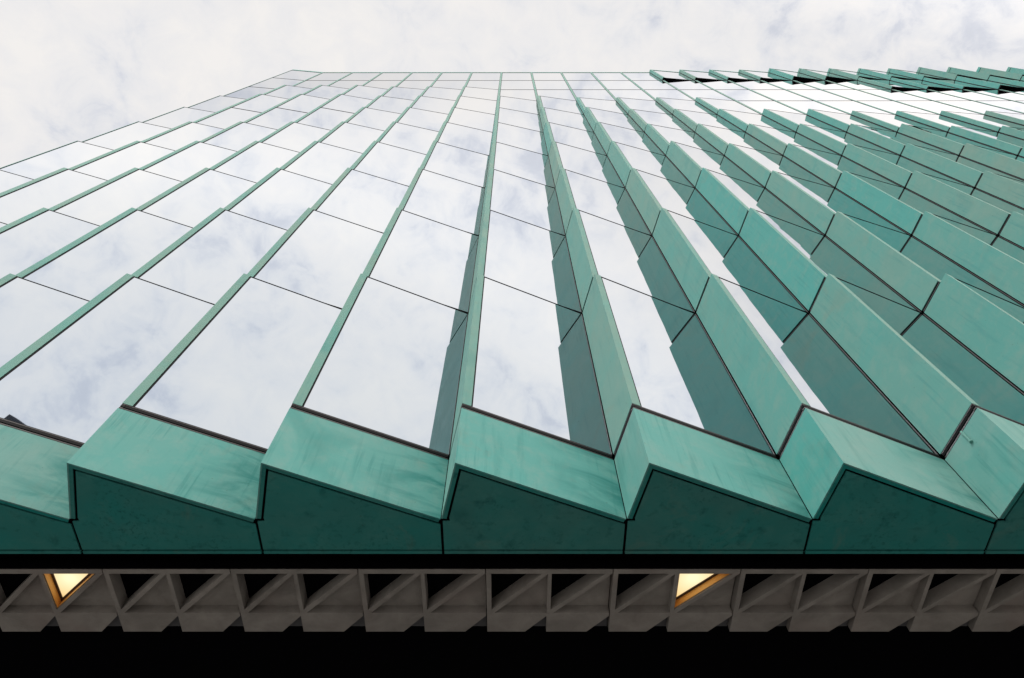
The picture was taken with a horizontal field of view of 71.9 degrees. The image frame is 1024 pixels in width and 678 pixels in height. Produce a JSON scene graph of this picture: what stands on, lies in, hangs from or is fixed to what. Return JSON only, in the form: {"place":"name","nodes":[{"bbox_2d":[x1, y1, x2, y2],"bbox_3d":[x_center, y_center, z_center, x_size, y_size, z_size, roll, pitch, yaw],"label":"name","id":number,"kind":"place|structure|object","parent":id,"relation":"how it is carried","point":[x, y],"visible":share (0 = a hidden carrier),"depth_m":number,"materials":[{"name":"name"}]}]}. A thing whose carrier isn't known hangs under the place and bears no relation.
{"place":"outdoors","nodes":[
{"label":"outdoors","id":0,"kind":"place"},
{"bbox_2d":[0,67,1023,677],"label":"office building","id":1,"kind":"structure","parent":0,"point":[432,375],"depth_m":7.13,"materials":[{"name":"teal"}]},
{"bbox_2d":[44,574,93,607],"bbox_3d":[-3.848,2.048,6.061,0.600,0.082,0.299,-40,-70,18],"label":"ceiling light","id":2,"kind":"object","parent":1,"relation":"attached to","point":[63,587],"visible":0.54,"depth_m":6.12,"materials":[{"name":"white"}]},
{"bbox_2d":[674,574,728,607],"bbox_3d":[1.535,2.048,6.061,0.600,0.082,0.299,-40,-70,18],"label":"ceiling light","id":3,"kind":"object","parent":1,"relation":"attached to","point":[689,586],"visible":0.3,"depth_m":6.12,"materials":[{"name":"white"}]},
{"bbox_2d":[0,0,1023,167],"label":"sky","id":4,"kind":"structure","parent":0,"point":[71,71],"materials":[{"name":"white"}]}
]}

